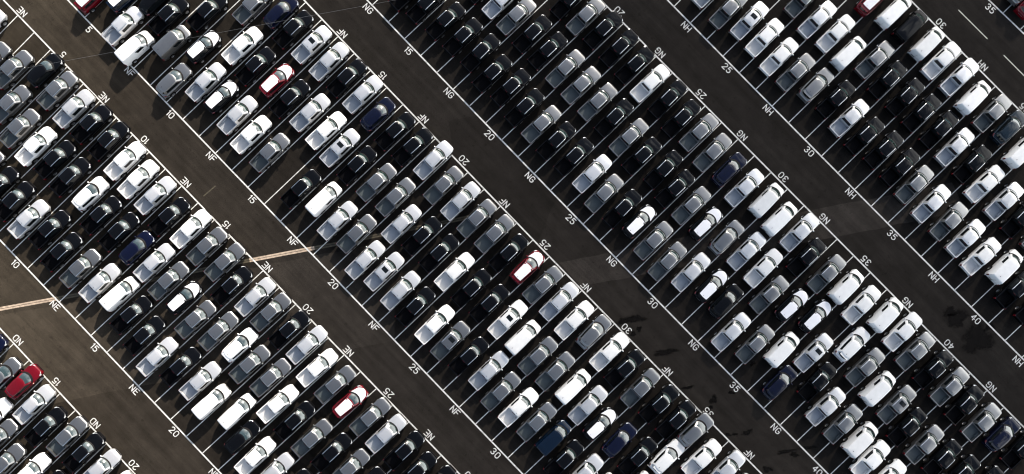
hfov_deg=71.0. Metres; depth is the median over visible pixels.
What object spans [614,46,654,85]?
pickup truck
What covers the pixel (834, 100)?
pickup truck
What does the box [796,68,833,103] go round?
crossover car
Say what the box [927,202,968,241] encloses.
pickup truck
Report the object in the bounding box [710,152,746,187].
crossover car
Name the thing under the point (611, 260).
painted row name
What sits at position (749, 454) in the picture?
painted row name
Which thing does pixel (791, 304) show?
suv
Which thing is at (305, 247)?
road marking line
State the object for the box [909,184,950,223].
pickup truck
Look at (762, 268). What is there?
pickup truck
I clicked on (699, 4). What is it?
pickup truck
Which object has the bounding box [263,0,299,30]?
crossover car
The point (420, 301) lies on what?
pickup truck
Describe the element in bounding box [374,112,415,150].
pickup truck
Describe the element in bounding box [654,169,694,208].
pickup truck
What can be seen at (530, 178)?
painted row name
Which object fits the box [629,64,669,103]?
pickup truck
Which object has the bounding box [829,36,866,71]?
van
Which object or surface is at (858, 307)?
pickup truck
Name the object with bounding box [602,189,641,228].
pickup truck
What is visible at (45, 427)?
pickup truck
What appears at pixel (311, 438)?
pickup truck
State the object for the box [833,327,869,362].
crossover car
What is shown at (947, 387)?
pickup truck
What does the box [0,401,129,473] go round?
bay surface
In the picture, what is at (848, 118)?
pickup truck
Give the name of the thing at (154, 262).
pickup truck
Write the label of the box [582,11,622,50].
pickup truck
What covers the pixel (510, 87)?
pickup truck
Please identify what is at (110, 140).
pickup truck
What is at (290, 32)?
pickup truck
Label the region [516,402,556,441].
pickup truck
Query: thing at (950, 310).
ground stain
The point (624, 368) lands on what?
pickup truck
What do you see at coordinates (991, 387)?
painted row name
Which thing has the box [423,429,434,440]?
painted row name
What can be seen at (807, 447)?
ground stain
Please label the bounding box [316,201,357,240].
pickup truck
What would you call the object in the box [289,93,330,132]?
pickup truck
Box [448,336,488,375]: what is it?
pickup truck
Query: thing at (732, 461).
pickup truck
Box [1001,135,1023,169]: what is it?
van
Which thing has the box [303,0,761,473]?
road marking line
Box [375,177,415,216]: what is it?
pickup truck
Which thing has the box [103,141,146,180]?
pickup truck
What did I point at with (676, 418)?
pickup truck
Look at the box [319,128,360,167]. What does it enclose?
pickup truck
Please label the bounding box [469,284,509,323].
pickup truck
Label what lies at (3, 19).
pickup truck
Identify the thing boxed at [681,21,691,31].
painted row name
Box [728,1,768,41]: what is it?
pickup truck
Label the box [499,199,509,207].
painted row name
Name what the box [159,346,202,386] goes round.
pickup truck
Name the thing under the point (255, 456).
pickup truck
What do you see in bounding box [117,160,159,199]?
pickup truck
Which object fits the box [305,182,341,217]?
van
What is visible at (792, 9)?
pickup truck
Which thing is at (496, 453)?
painted bay number
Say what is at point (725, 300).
crossover car
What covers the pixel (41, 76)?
crossover car
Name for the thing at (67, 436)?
pickup truck
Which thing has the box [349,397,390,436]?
pickup truck
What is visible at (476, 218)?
pickup truck
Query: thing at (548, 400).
old dashed line
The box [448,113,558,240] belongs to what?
asphalt patch
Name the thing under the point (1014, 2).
crossover car
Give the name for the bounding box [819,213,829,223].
painted row name
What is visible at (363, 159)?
pickup truck
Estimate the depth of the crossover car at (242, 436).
83.94 m
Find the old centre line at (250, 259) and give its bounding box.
[0,246,314,310]
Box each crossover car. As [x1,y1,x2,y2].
[0,334,9,352]
[0,357,23,389]
[4,364,43,399]
[26,53,64,89]
[71,176,109,211]
[118,230,155,265]
[138,0,168,17]
[156,63,192,98]
[221,327,258,362]
[224,419,260,454]
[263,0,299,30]
[360,97,395,132]
[575,314,610,349]
[600,422,636,457]
[648,439,684,473]
[676,412,713,446]
[706,283,743,319]
[707,220,743,255]
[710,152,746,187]
[760,365,797,399]
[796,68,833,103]
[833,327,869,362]
[981,416,1019,451]
[989,110,1023,145]
[1007,0,1022,5]
[1014,0,1023,19]
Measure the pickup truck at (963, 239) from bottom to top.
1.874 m
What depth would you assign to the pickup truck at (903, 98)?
84.83 m
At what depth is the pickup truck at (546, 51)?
84.86 m
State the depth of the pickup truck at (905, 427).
84.22 m
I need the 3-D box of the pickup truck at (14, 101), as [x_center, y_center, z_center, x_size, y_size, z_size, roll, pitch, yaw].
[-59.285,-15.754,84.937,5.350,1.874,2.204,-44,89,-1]
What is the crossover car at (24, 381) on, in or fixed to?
on the asphalt patch at (59, 342)
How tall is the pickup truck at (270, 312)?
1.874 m
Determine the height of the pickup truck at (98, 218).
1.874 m
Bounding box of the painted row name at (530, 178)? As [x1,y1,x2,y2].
[525,172,534,182]
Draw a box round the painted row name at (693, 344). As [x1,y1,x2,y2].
[688,339,698,349]
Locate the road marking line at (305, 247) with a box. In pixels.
[67,0,522,473]
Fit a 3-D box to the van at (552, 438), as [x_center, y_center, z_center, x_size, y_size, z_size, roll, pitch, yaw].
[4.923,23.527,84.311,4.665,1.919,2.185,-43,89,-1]
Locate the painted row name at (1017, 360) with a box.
[1012,355,1023,366]
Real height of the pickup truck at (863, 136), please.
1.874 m
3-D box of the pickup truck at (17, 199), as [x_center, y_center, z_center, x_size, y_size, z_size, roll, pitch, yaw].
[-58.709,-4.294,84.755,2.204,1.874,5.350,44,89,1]
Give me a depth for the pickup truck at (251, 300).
84.39 m
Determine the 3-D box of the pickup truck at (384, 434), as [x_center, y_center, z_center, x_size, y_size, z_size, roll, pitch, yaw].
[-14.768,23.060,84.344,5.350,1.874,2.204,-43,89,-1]
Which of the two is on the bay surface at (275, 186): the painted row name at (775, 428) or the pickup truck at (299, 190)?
the pickup truck at (299, 190)
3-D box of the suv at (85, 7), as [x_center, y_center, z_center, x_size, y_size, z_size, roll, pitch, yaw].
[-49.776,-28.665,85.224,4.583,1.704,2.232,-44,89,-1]
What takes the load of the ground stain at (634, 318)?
on the ground
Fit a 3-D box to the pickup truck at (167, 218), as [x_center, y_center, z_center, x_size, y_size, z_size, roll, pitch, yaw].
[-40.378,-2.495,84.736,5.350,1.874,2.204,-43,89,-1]
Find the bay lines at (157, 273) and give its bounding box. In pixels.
[0,16,440,473]
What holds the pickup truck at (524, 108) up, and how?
on the bay surface at (749, 378)
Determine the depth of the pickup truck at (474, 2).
85.32 m
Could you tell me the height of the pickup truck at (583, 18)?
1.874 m
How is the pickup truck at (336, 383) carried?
on the bay surface at (15, 35)
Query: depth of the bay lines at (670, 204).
85.68 m
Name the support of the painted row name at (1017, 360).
on the ground
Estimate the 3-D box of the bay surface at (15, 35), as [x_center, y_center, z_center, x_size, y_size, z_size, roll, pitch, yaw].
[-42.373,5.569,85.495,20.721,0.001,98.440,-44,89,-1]
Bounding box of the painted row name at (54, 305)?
[49,300,60,310]
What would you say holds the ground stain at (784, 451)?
on the ground
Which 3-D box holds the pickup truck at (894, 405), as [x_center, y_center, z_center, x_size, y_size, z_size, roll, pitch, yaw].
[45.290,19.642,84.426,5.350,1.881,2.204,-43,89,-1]
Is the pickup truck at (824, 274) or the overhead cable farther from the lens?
the pickup truck at (824, 274)
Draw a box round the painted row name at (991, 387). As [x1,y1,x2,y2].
[986,381,996,392]
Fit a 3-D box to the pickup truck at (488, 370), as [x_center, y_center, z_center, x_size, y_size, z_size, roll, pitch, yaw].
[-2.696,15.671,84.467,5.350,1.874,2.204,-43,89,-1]
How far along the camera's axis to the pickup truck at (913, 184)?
84.66 m
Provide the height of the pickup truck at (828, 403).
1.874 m
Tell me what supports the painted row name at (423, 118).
on the ground
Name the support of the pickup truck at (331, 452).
on the bay surface at (15, 35)
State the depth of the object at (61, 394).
85.27 m
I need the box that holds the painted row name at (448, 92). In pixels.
[443,87,453,97]
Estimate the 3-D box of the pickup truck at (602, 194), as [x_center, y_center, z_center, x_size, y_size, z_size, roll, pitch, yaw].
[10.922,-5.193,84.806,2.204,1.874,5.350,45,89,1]
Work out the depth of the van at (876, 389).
83.72 m
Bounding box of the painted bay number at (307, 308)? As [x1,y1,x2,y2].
[303,304,313,313]
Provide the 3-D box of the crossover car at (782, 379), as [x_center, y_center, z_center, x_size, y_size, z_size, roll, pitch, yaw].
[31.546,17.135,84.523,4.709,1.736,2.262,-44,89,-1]
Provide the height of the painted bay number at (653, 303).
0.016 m
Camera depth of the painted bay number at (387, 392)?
85.29 m
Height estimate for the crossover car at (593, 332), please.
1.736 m
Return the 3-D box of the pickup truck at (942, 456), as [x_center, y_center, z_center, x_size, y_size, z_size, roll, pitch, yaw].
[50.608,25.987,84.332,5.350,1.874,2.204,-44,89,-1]
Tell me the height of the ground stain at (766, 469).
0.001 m
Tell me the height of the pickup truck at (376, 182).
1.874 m
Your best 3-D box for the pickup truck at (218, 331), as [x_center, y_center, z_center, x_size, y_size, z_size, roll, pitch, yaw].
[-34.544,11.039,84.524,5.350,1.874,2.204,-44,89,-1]
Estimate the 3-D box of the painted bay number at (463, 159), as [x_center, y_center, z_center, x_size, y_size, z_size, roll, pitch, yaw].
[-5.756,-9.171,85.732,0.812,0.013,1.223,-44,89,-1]
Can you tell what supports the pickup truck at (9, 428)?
on the bay surface at (120, 467)
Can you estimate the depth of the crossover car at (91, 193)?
84.49 m
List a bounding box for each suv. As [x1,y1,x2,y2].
[74,0,102,14]
[105,0,134,13]
[166,281,202,314]
[185,30,221,64]
[203,80,239,114]
[259,63,294,98]
[332,385,368,418]
[509,250,544,284]
[581,406,617,440]
[621,204,656,239]
[687,206,722,240]
[692,269,728,303]
[772,288,808,321]
[795,299,832,333]
[854,0,882,17]
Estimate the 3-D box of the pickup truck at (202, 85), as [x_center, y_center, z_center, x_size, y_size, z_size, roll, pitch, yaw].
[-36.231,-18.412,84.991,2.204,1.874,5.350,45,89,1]
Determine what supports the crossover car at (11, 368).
on the asphalt patch at (59, 342)
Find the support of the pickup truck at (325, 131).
on the bay surface at (275, 186)
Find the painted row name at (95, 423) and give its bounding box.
[90,418,100,428]
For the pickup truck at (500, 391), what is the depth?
84.23 m
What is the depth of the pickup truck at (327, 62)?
84.84 m
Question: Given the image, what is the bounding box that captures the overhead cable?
[1,0,392,72]
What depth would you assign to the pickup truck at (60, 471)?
84.22 m
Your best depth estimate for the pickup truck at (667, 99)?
84.79 m
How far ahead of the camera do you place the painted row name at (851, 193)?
85.70 m
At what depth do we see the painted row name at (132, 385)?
85.28 m
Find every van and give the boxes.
[99,276,139,311]
[114,31,154,65]
[152,25,191,60]
[191,384,231,419]
[217,393,256,429]
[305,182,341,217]
[504,320,540,355]
[535,419,571,455]
[554,369,590,405]
[747,183,783,218]
[760,201,797,236]
[762,331,799,368]
[826,269,863,304]
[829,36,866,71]
[840,421,877,458]
[857,371,895,406]
[866,297,903,333]
[874,0,911,30]
[890,9,927,44]
[907,26,944,62]
[953,80,990,115]
[984,249,1022,284]
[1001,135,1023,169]
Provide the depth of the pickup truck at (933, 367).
84.33 m
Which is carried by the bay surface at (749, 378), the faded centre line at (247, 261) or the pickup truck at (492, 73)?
the pickup truck at (492, 73)
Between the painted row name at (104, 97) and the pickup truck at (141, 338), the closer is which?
the pickup truck at (141, 338)
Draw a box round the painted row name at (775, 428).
[770,423,780,433]
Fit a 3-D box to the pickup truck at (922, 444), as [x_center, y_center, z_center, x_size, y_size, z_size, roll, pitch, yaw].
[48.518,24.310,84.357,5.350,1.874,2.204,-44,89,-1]
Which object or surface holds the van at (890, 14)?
on the bay surface at (821, 139)
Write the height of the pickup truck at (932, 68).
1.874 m
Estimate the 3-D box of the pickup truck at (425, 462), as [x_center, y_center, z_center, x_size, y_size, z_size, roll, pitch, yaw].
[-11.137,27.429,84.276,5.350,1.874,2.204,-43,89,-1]
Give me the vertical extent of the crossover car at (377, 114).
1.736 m
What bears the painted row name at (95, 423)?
on the ground
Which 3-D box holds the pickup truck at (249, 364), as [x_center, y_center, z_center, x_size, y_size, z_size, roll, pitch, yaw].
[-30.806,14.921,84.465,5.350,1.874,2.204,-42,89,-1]
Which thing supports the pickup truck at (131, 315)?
on the bay surface at (15, 35)
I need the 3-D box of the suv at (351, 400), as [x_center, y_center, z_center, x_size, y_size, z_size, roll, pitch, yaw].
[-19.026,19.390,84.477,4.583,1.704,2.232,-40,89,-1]
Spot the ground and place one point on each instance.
(136, 426)
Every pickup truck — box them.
[0,9,7,26]
[0,41,12,65]
[0,50,34,89]
[0,85,33,124]
[0,109,41,148]
[0,150,6,166]
[0,166,20,200]
[0,181,36,221]
[0,397,13,420]
[0,418,19,448]
[0,443,27,473]
[7,199,50,239]
[12,384,56,424]
[14,127,57,166]
[18,452,51,473]
[24,406,67,447]
[29,210,72,249]
[34,140,77,179]
[36,71,79,110]
[40,232,84,271]
[46,416,89,456]
[49,157,92,196]
[52,89,95,128]
[52,469,67,473]
[59,249,102,288]
[62,432,105,473]
[70,104,112,144]
[78,263,121,302]
[80,195,123,235]
[83,448,121,473]
[88,121,130,161]
[98,212,140,251]
[101,6,144,46]
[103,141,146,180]
[110,295,153,334]
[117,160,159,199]
[121,470,133,473]
[123,315,166,355]
[132,243,175,282]
[133,176,176,215]
[135,337,178,376]
[147,261,190,300]
[148,0,189,35]
[148,197,191,236]
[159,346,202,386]
[169,209,211,248]
[174,300,217,339]
[178,361,221,400]
[185,62,226,102]
[185,227,228,266]
[186,0,228,32]
[197,311,239,351]
[203,242,246,281]
[211,266,253,305]
[216,95,257,135]
[221,26,263,65]
[228,344,271,384]
[230,115,271,154]
[231,0,272,25]
[234,277,275,316]
[234,436,276,473]
[235,47,276,86]
[249,133,290,172]
[249,292,291,331]
[249,358,291,397]
[256,384,298,423]
[260,452,294,473]
[268,310,310,349]
[269,79,310,118]
[272,10,313,49]
[273,400,315,440]
[280,169,321,208]
[285,325,327,364]
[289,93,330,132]
[290,418,332,458]
[291,25,331,64]
[296,348,337,387]
[297,468,313,473]
[305,111,346,150]
[308,42,349,81]
[311,432,352,472]
[313,365,355,403]
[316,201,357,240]
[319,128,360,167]
[326,59,367,98]
[332,448,370,473]
[336,214,376,253]
[337,145,377,185]
[342,75,382,114]
[344,240,385,280]
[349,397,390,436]
[355,163,396,202]
[363,252,404,291]
[365,413,406,453]
[367,465,386,473]
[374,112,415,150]
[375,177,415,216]
[379,271,420,310]
[380,204,421,243]
[383,430,424,470]
[388,0,412,12]
[392,128,432,166]
[395,286,435,326]
[401,216,441,255]
[401,451,436,473]
[406,0,444,24]
[413,141,452,180]
[414,304,454,344]
[418,233,459,273]
[423,166,463,204]
[425,2,465,41]
[430,321,469,360]
[434,252,474,291]
[436,464,456,473]
[440,182,480,220]
[442,17,482,57]
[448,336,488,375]
[451,268,491,307]
[456,199,496,238]
[460,33,500,73]
[468,350,508,390]
[469,0,482,5]
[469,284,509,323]
[471,54,512,93]
[473,214,513,253]
[480,371,520,411]
[481,0,513,20]
[487,300,527,339]
[488,233,528,272]
[490,68,530,107]
[496,0,536,36]
[497,387,538,427]
[504,88,544,127]
[512,14,551,54]
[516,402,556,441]
[517,336,557,375]
[520,105,561,144]
[521,266,562,304]
[527,32,567,70]
[534,351,574,391]
[535,121,575,160]
[538,282,578,321]
[543,438,583,473]
[545,49,584,88]
[549,0,580,20]
[553,137,593,176]
[553,300,593,340]
[560,66,600,105]
[565,0,604,36]
[567,385,607,425]
[569,453,603,473]
[571,154,611,193]
[576,83,617,121]
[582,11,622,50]
[583,174,623,213]
[588,332,628,371]
[593,98,633,137]
[598,29,638,68]
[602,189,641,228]
[603,349,644,388]
[608,118,648,157]
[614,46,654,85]
[617,436,657,473]
[619,368,659,408]
[621,137,661,175]
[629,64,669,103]
[632,221,672,260]
[636,470,648,473]
[638,384,678,423]
[643,150,682,189]
[646,241,686,281]
[647,80,686,119]
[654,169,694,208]
[655,399,695,439]
[660,99,700,138]
[670,186,710,225]
[670,252,710,292]
[678,113,718,152]
[680,438,721,473]
[690,0,709,9]
[691,133,731,172]
[707,0,747,30]
[707,449,745,473]
[710,312,750,351]
[723,168,763,207]
[725,232,765,271]
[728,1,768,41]
[734,324,774,364]
[742,248,782,288]
[743,18,783,57]
[747,275,788,314]
[758,37,798,76]
[774,53,815,92]
[778,213,818,252]
[782,0,812,19]
[785,238,825,277]
[792,333,832,372]
[796,0,836,39]
[796,361,836,402]
[803,387,845,426]
[805,254,845,294]
[814,14,854,53]
[814,80,855,119]
[821,403,862,444]
[827,99,868,137]
[840,285,880,325]
[842,117,884,155]
[843,347,884,386]
[848,439,890,473]
[852,40,894,79]
[861,131,903,169]
[866,60,906,100]
[874,384,916,424]
[878,148,919,187]
[878,459,906,473]
[880,312,921,351]
[883,78,924,117]
[884,406,926,446]
[892,165,933,204]
[892,331,934,371]
[899,94,940,133]
[902,424,943,464]
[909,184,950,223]
[910,349,952,388]
[917,110,958,149]
[919,41,960,80]
[920,438,961,473]
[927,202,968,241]
[927,366,968,406]
[933,127,974,167]
[937,58,978,96]
[942,384,983,424]
[942,454,980,473]
[943,219,985,258]
[950,145,991,184]
[958,237,1000,275]
[958,402,1000,442]
[962,165,1004,203]
[970,94,1011,133]
[981,182,1023,220]
[982,465,1004,473]
[992,270,1023,308]
[997,200,1023,238]
[998,429,1023,469]
[1012,303,1023,325]
[1018,235,1023,250]
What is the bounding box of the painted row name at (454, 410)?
[449,405,460,413]
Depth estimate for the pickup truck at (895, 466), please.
84.15 m
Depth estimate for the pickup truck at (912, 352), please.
84.35 m
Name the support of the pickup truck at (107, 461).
on the bay surface at (120, 467)
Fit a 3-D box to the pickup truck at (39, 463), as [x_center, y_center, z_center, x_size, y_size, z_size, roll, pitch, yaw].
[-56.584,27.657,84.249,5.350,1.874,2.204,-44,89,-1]
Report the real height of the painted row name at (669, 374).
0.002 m
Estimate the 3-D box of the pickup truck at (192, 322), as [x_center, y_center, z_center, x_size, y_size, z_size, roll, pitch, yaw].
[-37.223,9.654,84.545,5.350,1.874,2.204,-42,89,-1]
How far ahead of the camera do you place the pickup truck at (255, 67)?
84.84 m
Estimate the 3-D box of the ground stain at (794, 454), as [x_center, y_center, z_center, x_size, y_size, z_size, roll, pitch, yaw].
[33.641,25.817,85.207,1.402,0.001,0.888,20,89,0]
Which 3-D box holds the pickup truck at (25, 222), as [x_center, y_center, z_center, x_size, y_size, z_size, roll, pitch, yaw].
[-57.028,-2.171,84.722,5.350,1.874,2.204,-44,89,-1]
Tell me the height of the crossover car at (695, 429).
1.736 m
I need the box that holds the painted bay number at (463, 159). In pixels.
[459,155,469,164]
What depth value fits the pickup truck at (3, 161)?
84.97 m
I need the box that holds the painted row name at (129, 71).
[124,66,134,74]
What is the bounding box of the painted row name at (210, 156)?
[205,151,216,159]
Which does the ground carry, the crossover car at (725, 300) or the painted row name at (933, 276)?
the painted row name at (933, 276)
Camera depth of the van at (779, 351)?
83.71 m
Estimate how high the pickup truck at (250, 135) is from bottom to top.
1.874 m
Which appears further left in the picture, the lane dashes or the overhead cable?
the overhead cable
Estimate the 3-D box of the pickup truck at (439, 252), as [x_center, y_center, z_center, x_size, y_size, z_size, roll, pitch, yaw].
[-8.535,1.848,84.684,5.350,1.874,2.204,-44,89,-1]
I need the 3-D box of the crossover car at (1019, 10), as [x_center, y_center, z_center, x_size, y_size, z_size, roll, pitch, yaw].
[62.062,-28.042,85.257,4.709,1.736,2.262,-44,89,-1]
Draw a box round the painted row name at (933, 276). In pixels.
[928,271,939,282]
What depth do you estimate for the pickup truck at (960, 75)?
84.85 m
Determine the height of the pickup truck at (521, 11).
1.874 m
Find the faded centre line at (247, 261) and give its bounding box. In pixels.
[56,215,468,299]
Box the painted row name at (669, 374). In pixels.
[662,367,672,375]
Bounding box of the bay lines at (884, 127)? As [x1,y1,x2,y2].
[674,0,1023,356]
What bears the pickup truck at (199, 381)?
on the bay surface at (15, 35)
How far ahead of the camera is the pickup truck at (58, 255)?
84.48 m
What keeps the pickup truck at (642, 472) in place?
on the bay surface at (275, 186)
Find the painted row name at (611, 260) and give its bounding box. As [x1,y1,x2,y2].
[606,255,616,266]
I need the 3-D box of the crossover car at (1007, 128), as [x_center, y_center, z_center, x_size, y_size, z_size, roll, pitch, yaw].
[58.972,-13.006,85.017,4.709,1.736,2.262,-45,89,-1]
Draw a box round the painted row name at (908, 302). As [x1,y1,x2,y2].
[902,297,912,307]
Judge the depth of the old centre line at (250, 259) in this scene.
85.54 m
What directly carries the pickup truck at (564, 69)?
on the bay surface at (749, 378)
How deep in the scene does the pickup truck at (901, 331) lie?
84.39 m
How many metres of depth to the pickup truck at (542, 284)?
84.42 m
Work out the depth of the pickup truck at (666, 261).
84.48 m
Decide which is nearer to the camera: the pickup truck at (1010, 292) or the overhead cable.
the overhead cable
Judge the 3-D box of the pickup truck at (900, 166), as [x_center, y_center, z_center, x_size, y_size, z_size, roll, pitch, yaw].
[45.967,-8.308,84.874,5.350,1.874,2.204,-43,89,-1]
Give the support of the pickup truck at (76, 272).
on the bay surface at (15, 35)
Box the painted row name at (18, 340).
[13,335,23,345]
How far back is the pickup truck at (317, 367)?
84.25 m
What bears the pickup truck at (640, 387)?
on the bay surface at (275, 186)
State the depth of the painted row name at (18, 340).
85.37 m
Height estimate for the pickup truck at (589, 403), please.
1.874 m
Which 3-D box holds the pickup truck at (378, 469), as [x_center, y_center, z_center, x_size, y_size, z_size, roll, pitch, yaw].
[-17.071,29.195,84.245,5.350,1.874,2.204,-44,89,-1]
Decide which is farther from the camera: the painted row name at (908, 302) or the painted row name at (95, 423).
the painted row name at (908, 302)
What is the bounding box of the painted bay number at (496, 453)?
[490,448,500,457]
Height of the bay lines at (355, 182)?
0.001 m
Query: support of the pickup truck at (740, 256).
on the bay surface at (749, 378)
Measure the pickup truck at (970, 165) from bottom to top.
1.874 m
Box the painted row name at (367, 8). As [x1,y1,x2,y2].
[362,3,372,13]
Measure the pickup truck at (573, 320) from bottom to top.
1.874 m
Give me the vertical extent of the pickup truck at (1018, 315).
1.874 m
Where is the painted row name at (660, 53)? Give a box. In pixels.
[655,47,665,57]
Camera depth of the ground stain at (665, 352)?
85.39 m
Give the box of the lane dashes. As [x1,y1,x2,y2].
[958,10,1023,75]
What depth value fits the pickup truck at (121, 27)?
84.91 m
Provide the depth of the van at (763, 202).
83.90 m
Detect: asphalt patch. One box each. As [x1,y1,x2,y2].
[0,241,394,412]
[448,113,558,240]
[559,182,960,285]
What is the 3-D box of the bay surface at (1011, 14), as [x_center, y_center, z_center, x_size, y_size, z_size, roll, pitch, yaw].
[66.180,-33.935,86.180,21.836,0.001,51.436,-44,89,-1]
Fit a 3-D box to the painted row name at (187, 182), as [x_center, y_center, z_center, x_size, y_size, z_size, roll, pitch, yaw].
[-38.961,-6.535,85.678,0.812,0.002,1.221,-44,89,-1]
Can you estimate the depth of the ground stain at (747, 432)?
85.25 m
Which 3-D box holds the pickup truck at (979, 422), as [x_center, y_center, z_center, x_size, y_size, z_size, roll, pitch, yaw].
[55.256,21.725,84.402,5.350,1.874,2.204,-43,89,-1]
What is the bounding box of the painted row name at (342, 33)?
[336,30,347,38]
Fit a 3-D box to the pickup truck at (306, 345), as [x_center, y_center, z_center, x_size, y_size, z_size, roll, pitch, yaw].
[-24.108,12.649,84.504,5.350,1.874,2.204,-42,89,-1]
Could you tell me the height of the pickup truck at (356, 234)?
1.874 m
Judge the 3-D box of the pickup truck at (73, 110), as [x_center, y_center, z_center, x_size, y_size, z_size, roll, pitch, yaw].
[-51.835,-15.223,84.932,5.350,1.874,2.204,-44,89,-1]
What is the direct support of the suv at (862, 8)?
on the bay surface at (821, 139)
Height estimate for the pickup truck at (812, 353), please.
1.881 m
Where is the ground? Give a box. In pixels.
[0,0,1023,473]
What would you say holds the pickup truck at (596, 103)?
on the bay surface at (749, 378)
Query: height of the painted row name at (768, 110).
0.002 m
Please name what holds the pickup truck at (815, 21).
on the bay surface at (821, 139)
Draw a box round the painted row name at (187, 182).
[180,177,191,187]
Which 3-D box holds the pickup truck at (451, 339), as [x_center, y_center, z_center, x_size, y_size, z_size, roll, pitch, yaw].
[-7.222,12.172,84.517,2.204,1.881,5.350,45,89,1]
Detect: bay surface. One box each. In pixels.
[0,0,457,473]
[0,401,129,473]
[69,0,759,473]
[369,0,1023,473]
[669,0,1023,357]
[990,0,1023,31]
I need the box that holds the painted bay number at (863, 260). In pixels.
[860,256,870,265]
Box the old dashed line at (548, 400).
[540,362,559,445]
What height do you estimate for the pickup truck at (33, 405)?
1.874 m
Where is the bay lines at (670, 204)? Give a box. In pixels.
[372,0,1008,473]
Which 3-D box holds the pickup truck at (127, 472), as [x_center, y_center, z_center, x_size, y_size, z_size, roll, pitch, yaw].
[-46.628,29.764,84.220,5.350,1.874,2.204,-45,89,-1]
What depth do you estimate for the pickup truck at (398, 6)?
85.31 m
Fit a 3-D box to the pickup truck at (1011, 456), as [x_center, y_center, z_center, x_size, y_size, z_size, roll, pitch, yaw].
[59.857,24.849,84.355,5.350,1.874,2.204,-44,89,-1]
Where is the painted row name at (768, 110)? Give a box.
[762,104,773,115]
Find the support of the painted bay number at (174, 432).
on the ground
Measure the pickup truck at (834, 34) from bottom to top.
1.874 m
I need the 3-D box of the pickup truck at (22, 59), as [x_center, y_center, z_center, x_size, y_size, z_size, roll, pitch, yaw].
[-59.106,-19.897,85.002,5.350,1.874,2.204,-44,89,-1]
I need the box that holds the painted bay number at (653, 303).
[648,298,657,307]
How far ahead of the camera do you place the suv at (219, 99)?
84.64 m
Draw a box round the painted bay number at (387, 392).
[383,388,394,397]
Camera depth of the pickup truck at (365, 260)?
84.46 m
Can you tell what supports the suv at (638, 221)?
on the bay surface at (749, 378)
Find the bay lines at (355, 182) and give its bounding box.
[85,0,728,473]
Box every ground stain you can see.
[618,315,645,323]
[654,348,676,355]
[709,394,716,403]
[743,429,752,434]
[763,466,772,472]
[778,449,796,454]
[789,451,799,456]
[799,445,815,449]
[943,306,955,316]
[948,310,968,327]
[962,324,995,353]
[984,323,995,330]
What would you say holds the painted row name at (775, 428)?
on the ground
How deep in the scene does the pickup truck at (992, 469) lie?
84.23 m
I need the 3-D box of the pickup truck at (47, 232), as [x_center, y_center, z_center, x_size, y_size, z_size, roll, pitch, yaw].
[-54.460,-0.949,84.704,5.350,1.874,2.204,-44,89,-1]
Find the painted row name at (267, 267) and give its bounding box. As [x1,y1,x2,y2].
[261,261,272,272]
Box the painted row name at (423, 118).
[417,115,428,123]
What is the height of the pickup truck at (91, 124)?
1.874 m
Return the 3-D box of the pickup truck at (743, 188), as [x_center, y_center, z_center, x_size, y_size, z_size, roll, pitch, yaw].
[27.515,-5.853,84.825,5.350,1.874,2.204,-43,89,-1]
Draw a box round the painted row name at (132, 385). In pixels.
[129,384,139,394]
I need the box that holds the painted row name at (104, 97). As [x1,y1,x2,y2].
[98,92,109,102]
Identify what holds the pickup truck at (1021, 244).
on the bay surface at (821, 139)
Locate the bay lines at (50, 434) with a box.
[0,344,116,473]
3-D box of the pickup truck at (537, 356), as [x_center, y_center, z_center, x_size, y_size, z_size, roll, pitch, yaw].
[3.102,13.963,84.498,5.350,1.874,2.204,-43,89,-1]
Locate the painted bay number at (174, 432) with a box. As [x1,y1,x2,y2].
[168,427,178,436]
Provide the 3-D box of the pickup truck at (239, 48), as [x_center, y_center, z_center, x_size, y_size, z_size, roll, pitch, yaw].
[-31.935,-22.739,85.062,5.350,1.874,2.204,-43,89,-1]
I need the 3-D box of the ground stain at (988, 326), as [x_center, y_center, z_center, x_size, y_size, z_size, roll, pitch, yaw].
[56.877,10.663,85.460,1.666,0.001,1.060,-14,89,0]
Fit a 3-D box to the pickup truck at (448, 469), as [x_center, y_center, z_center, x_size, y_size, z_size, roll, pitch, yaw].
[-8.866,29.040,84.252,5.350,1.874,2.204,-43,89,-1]
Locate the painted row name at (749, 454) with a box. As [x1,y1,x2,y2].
[743,451,754,459]
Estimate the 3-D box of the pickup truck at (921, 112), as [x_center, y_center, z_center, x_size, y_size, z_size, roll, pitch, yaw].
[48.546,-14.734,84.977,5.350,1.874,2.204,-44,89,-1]
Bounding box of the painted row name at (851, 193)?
[845,187,855,198]

